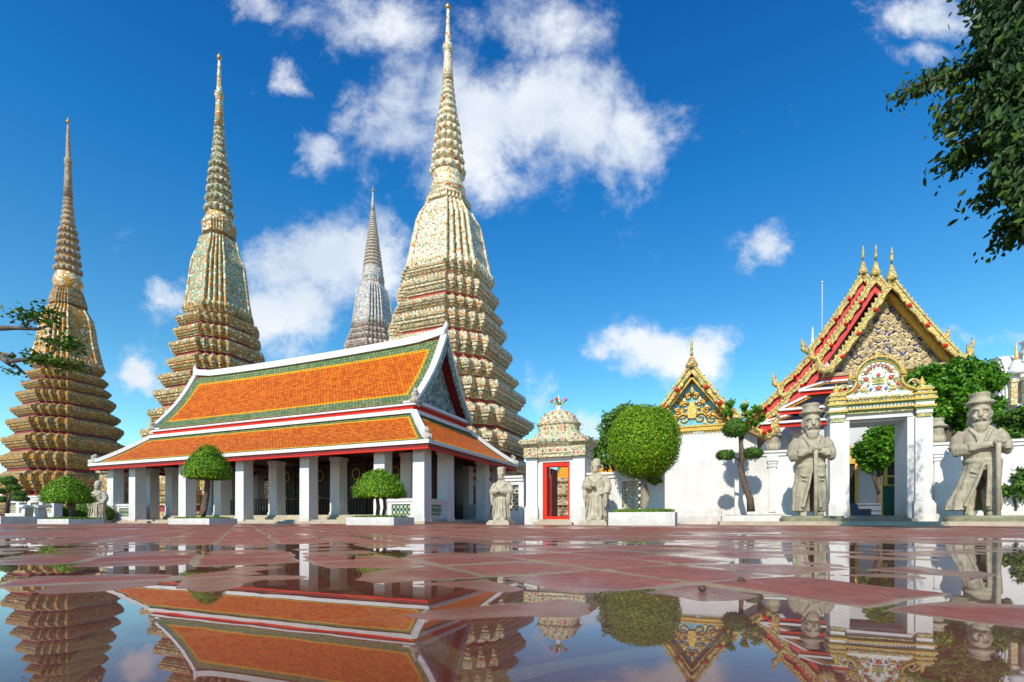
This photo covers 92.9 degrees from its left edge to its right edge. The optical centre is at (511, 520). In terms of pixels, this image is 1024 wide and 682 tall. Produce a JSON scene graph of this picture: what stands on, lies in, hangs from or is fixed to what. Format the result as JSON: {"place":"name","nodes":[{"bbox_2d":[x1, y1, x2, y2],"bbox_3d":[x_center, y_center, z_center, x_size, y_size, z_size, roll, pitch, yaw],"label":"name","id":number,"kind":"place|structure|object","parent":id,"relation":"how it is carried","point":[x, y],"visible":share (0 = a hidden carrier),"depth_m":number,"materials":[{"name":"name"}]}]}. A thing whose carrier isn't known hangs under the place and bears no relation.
{"place":"outdoors","nodes":[
{"label":"outdoors","id":0,"kind":"place"},
{"bbox_2d":[113,523,485,523],"bbox_3d":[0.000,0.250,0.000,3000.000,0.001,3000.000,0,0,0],"label":"ground","id":1,"kind":"structure","parent":0,"point":[167,523],"depth_m":36.85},
{"bbox_2d":[0,516,35,523],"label":"planter","id":2,"kind":"object","parent":1,"relation":"on","point":[17,519],"visible":1,"depth_m":21.60,"materials":[{"name":"white paint"}]},
{"bbox_2d":[0,475,29,513],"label":"bonsai tree","id":3,"kind":"object","parent":2,"relation":"in","point":[12,491],"visible":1,"depth_m":21.90,"materials":[{"name":"green plant"}]},
{"bbox_2d":[15,505,51,523],"bbox_3d":[-22.891,-0.280,23.300,1.240,0.900,0.560,0,0,2],"label":"stone bench","id":4,"kind":"object","parent":1,"relation":"on","point":[40,511],"visible":0.76,"depth_m":23.16,"materials":[{"name":"stone"}]},
{"bbox_2d":[5,496,62,516],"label":"lattice wall","id":5,"kind":"structure","parent":1,"relation":"on","point":[55,510],"depth_m":25.54,"materials":[{"name":"white paint"}]},
{"bbox_2d":[0,117,125,515],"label":"tall chedi","id":6,"kind":"structure","parent":1,"relation":"on","point":[60,425],"depth_m":56.80,"materials":[{"name":"tile"}]},
{"bbox_2d":[62,503,117,519],"bbox_3d":[-23.922,-0.372,27.481,2.615,1.326,2.576,0,0,0],"label":"clipped hedge","id":7,"kind":"object","parent":1,"relation":"on","point":[81,510],"visible":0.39,"depth_m":26.58,"materials":[{"name":"green plant"}]},
{"bbox_2d":[87,480,112,523],"bbox_3d":[-20.838,-0.919,24.464,1.009,2.178,0.782,0,0,-3],"label":"stone sage","id":8,"kind":"object","parent":1,"relation":"on","point":[98,508],"visible":0.77,"depth_m":24.35,"materials":[{"name":"beige stone"}]},
{"bbox_2d":[95,470,128,504],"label":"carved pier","id":9,"kind":"structure","parent":1,"relation":"on","point":[103,476],"depth_m":31.48,"materials":[{"name":"stone"}]},
{"bbox_2d":[140,53,267,519],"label":"tall chedi","id":10,"kind":"structure","parent":1,"relation":"on","point":[216,328],"depth_m":47.30,"materials":[{"name":"brown tile"}]},
{"bbox_2d":[344,189,392,348],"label":"tall chedi","id":11,"kind":"structure","parent":1,"relation":"on","point":[371,317],"depth_m":59.87,"materials":[{"name":"grey tile"}]},
{"bbox_2d":[388,3,533,509],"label":"tall chedi","id":12,"kind":"structure","parent":1,"relation":"on","point":[447,275],"depth_m":36.64,"materials":[{"name":"beige tile"}]},
{"bbox_2d":[557,477,567,515],"bbox_3d":[2.675,-0.955,25.000,3.500,2.250,3.500,0,0,22],"label":"tiered pedestal","id":13,"kind":"object","parent":1,"relation":"on","point":[562,496],"visible":0.09,"depth_m":23.59,"materials":[{"name":"beige stone"}]},
{"bbox_2d":[557,459,636,508],"bbox_3d":[6.938,-1.960,32.174,7.700,4.260,4.700,0,0,22],"label":"tiled gallery","id":14,"kind":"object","parent":1,"relation":"on","point":[562,472],"visible":0.09,"depth_m":31.33,"materials":[{"name":"white paint"}]},
{"bbox_2d":[591,400,635,502],"bbox_3d":[6.082,-3.263,26.863,3.954,6.890,2.588,0,0,0],"label":"leafy tree","id":15,"kind":"object","parent":1,"relation":"on","point":[601,448],"visible":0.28,"depth_m":26.73,"materials":[{"name":"green plant"}]},
{"bbox_2d":[810,325,828,386],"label":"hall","id":16,"kind":"structure","parent":1,"relation":"on","point":[819,373],"depth_m":55.91,"materials":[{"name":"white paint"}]},
{"bbox_2d":[743,244,986,450],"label":"temple hall","id":17,"kind":"structure","parent":1,"relation":"on","point":[875,312],"depth_m":31.13,"materials":[{"name":"gold paint"}]},
{"bbox_2d":[821,281,823,374],"bbox_3d":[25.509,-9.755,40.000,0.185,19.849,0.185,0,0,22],"label":"lightning rod","id":18,"kind":"object","parent":17,"relation":"on","point":[822,304],"visible":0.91,"depth_m":39.97,"materials":[{"name":"silver metal"}]},
{"bbox_2d":[0,524,1023,681],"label":"paving","id":19,"kind":"structure","parent":0,"point":[609,612],"depth_m":0.88,"materials":[{"name":"ceramic"}]},
{"bbox_2d":[0,298,94,381],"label":"gnarled tree","id":20,"kind":"object","parent":19,"relation":"on","point":[39,359],"visible":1,"depth_m":8.45,"materials":[{"name":"green plant"}]},
{"bbox_2d":[37,517,103,523],"bbox_3d":[-19.501,0.006,21.501,2.350,0.328,1.302,0,0,22],"label":"planter","id":21,"kind":"object","parent":19,"relation":"on","point":[71,520],"visible":1,"depth_m":21.01,"materials":[{"name":"white paint"}]},
{"bbox_2d":[36,475,96,516],"bbox_3d":[-19.664,-0.985,21.482,2.067,2.046,2.049,0,0,0],"label":"topiary tree","id":22,"kind":"object","parent":21,"relation":"on","point":[70,492],"visible":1,"depth_m":21.08,"materials":[{"name":"green plant"}]},
{"bbox_2d":[168,516,236,524],"bbox_3d":[-12.448,0.008,19.600,2.350,0.324,1.200,0,0,22],"label":"planter","id":23,"kind":"object","parent":19,"relation":"on","point":[206,520],"visible":1,"depth_m":19.11,"materials":[{"name":"white paint"}]},
{"bbox_2d":[180,443,233,516],"bbox_3d":[-12.242,-1.568,19.580,1.793,3.189,1.839,0,0,-13],"label":"topiary tree","id":24,"kind":"object","parent":23,"relation":"on","point":[208,464],"visible":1,"depth_m":19.22,"materials":[{"name":"green plant"}]},
{"bbox_2d":[88,320,517,523],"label":"open pavilion","id":25,"kind":"structure","parent":19,"relation":"on","point":[311,439],"depth_m":25.76,"materials":[{"name":"stone"}]},
{"bbox_2d":[431,454,462,519],"bbox_3d":[-3.282,-1.608,24.741,0.200,3.145,3.370,0,0,22],"label":"timber door","id":26,"kind":"structure","parent":25,"relation":"in","point":[458,465],"depth_m":25.50,"materials":[{"name":"black wood"}]},
{"bbox_2d":[348,554,354,558],"bbox_3d":[-0.696,0.158,2.107,0.031,0.025,0.031,0,0,-26],"label":"pebble","id":27,"kind":"object","parent":19,"relation":"on","point":[351,556],"visible":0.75,"depth_m":2.10,"materials":[{"name":"stone"}]},
{"bbox_2d":[346,515,413,524],"bbox_3d":[-4.539,-0.007,16.800,1.950,0.354,1.200,0,0,22],"label":"planter","id":28,"kind":"object","parent":19,"relation":"on","point":[382,520],"visible":0.99,"depth_m":16.30,"materials":[{"name":"white paint"}]},
{"bbox_2d":[351,467,407,515],"bbox_3d":[-4.578,-0.900,16.804,1.980,1.868,1.975,0,0,0],"label":"topiary tree","id":29,"kind":"object","parent":28,"relation":"in","point":[382,484],"visible":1,"depth_m":16.26,"materials":[{"name":"green plant"}]},
{"bbox_2d":[486,467,515,524],"bbox_3d":[-0.379,-0.864,17.366,0.940,2.069,0.741,0,0,22],"label":"stone sage","id":30,"kind":"object","parent":19,"relation":"on","point":[501,491],"visible":1,"depth_m":17.20,"materials":[{"name":"beige stone"}]},
{"bbox_2d":[0,526,1023,614],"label":"puddle water","id":31,"kind":"structure","parent":19,"relation":"on","point":[1005,585],"depth_m":1.61,"materials":[{"name":"clear liquid"}]},
{"bbox_2d":[518,395,598,524],"bbox_3d":[1.744,-2.230,17.951,2.652,4.800,1.610,0,0,22],"label":"crowned gateway","id":32,"kind":"object","parent":19,"relation":"on","point":[558,439],"visible":1,"depth_m":17.57,"materials":[{"name":"white paint"}]},
{"bbox_2d":[550,468,556,515],"bbox_3d":[1.583,-1.040,18.437,0.070,1.780,0.750,0,0,22],"label":"door leaf","id":33,"kind":"structure","parent":32,"relation":"in","point":[553,473],"depth_m":18.29,"materials":[{"name":"red wood"}]},
{"bbox_2d":[579,458,611,524],"bbox_3d":[2.803,-0.944,16.165,1.033,2.228,0.800,0,0,28],"label":"stone sage","id":34,"kind":"object","parent":19,"relation":"on","point":[596,486],"visible":1,"depth_m":15.98,"materials":[{"name":"beige stone"}]},
{"bbox_2d":[586,472,664,519],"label":"wall","id":35,"kind":"structure","parent":19,"relation":"on","point":[617,498],"depth_m":16.89,"materials":[{"name":"white paint"}]},
{"bbox_2d":[608,508,676,525],"bbox_3d":[4.215,-0.106,15.600,2.000,0.552,1.300,0,0,22],"label":"planter","id":36,"kind":"object","parent":19,"relation":"on","point":[647,517],"visible":0.99,"depth_m":15.01,"materials":[{"name":"white paint"}]},
{"bbox_2d":[606,403,683,509],"bbox_3d":[4.190,-1.930,15.605,2.398,3.650,2.351,0,0,0],"label":"topiary tree","id":37,"kind":"object","parent":36,"relation":"in","point":[644,443],"visible":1,"depth_m":14.84,"materials":[{"name":"green plant"}]},
{"bbox_2d":[698,585,706,590],"bbox_3d":[0.452,0.161,1.154,0.020,0.016,0.020,0,0,6],"label":"pebble","id":38,"kind":"object","parent":19,"relation":"on","point":[702,588],"visible":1,"depth_m":1.15,"materials":[{"name":"stone"}]},
{"bbox_2d":[737,577,745,581],"bbox_3d":[0.609,0.160,1.292,0.022,0.018,0.021,0,0,-20],"label":"pebble","id":39,"kind":"object","parent":19,"relation":"on","point":[741,579],"visible":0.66,"depth_m":1.29,"materials":[{"name":"stone"}]},
{"bbox_2d":[721,514,791,520],"bbox_3d":[8.769,-0.018,17.600,2.200,0.376,1.400,0,0,22],"label":"planter","id":40,"kind":"object","parent":19,"relation":"on","point":[766,517],"visible":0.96,"depth_m":17.00,"materials":[{"name":"white paint"}]},
{"bbox_2d":[715,397,765,511],"bbox_3d":[8.301,-2.382,17.587,1.853,4.166,0.979,0,0,0],"label":"bonsai tree","id":41,"kind":"object","parent":40,"relation":"in","point":[736,427],"visible":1,"depth_m":17.50,"materials":[{"name":"green plant"}]},
{"bbox_2d":[992,404,1023,438],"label":"leafy tree","id":42,"kind":"object","parent":19,"relation":"on","point":[1011,422],"visible":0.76,"depth_m":16.39,"materials":[{"name":"green plant"}]},
{"bbox_2d":[1001,466,1023,510],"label":"leafy tree","id":43,"kind":"object","parent":19,"relation":"on","point":[1018,484],"visible":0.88,"depth_m":15.74,"materials":[{"name":"green plant"}]},
{"bbox_2d":[0,0,1023,494],"label":"sky","id":44,"kind":"structure","parent":0,"point":[643,178],"materials":[{"name":"blue"}]},
{"bbox_2d":[504,475,525,524],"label":"wall","id":45,"kind":"structure","parent":0,"point":[517,516],"depth_m":18.33,"materials":[{"name":"white paint"}]},
{"bbox_2d":[849,503,880,515],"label":"stone steps","id":46,"kind":"structure","parent":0,"point":[865,509],"depth_m":22.39,"materials":[{"name":"stone"}]},
{"bbox_2d":[718,521,1023,525],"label":"terrace","id":47,"kind":"structure","parent":0,"point":[885,523],"depth_m":14.97,"materials":[{"name":"stone"}]},
{"bbox_2d":[637,336,779,523],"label":"white chapel","id":48,"kind":"structure","parent":47,"relation":"on","point":[699,483],"depth_m":19.78,"materials":[{"name":"paint"}]},
{"bbox_2d":[734,450,826,515],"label":"court wall","id":49,"kind":"structure","parent":47,"relation":"on","point":[770,474],"depth_m":18.54,"materials":[{"name":"white paint"}]},
{"bbox_2d":[765,433,781,450],"bbox_3d":[11.086,-1.910,20.689,1.913,3.960,1.368,0,0,22],"label":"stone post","id":50,"kind":"object","parent":49,"relation":"on","point":[773,443],"visible":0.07,"depth_m":20.37,"materials":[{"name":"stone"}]},
{"bbox_2d":[779,402,847,520],"bbox_3d":[9.985,-1.910,16.210,1.913,3.960,1.368,0,0,20],"label":"stone guardian","id":51,"kind":"object","parent":47,"relation":"on","point":[810,449],"visible":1,"depth_m":15.97,"materials":[{"name":"stone"}]},
{"bbox_2d":[819,427,894,502],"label":"porch wall","id":52,"kind":"structure","parent":47,"relation":"on","point":[862,489],"depth_m":25.44,"materials":[{"name":"paint"}]},
{"bbox_2d":[849,425,894,502],"bbox_3d":[17.715,-2.305,23.334,2.556,4.972,2.318,0,0,0],"label":"leafy tree","id":53,"kind":"object","parent":47,"relation":"on","point":[873,450],"visible":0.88,"depth_m":23.04,"materials":[{"name":"green plant"}]},
{"bbox_2d":[823,351,937,520],"bbox_3d":[13.023,-2.979,17.498,3.140,6.037,1.550,0,0,22],"label":"ornate gateway","id":54,"kind":"object","parent":47,"relation":"on","point":[880,392],"visible":1,"depth_m":17.00,"materials":[{"name":"white paint"}]},
{"bbox_2d":[881,475,894,515],"bbox_3d":[15.344,-0.885,19.619,0.740,1.850,0.080,0,0,22],"label":"door","id":55,"kind":"structure","parent":47,"relation":"on","point":[887,500],"depth_m":19.66,"materials":[{"name":"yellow wood"}]},
{"bbox_2d":[904,354,1013,441],"bbox_3d":[19.422,-3.483,21.488,4.034,7.334,3.167,0,0,41],"label":"leafy tree","id":56,"kind":"object","parent":47,"relation":"on","point":[960,382],"visible":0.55,"depth_m":20.78,"materials":[{"name":"green plant"}]},
{"bbox_2d":[933,438,1023,520],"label":"court wall","id":57,"kind":"structure","parent":47,"relation":"on","point":[947,467],"depth_m":16.50,"materials":[{"name":"white paint"}]},
{"bbox_2d":[933,417,947,442],"bbox_3d":[16.245,-1.910,18.689,1.913,3.960,1.368,0,0,22],"label":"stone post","id":58,"kind":"object","parent":57,"relation":"on","point":[939,425],"visible":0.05,"depth_m":18.36,"materials":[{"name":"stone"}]},
{"bbox_2d":[943,391,1023,521],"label":"stone guardian","id":59,"kind":"object","parent":47,"relation":"on","point":[980,444],"visible":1,"depth_m":14.37,"materials":[{"name":"stone"}]},
{"bbox_2d":[991,341,1023,426],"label":"white prang","id":60,"kind":"structure","parent":47,"relation":"on","point":[1013,390],"depth_m":23.53,"materials":[{"name":"paint"}]},
{"bbox_2d":[882,0,1023,262],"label":"overhanging tree","id":61,"kind":"object","parent":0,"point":[994,97],"visible":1,"depth_m":6.50,"materials":[{"name":"green plant"}]}
]}

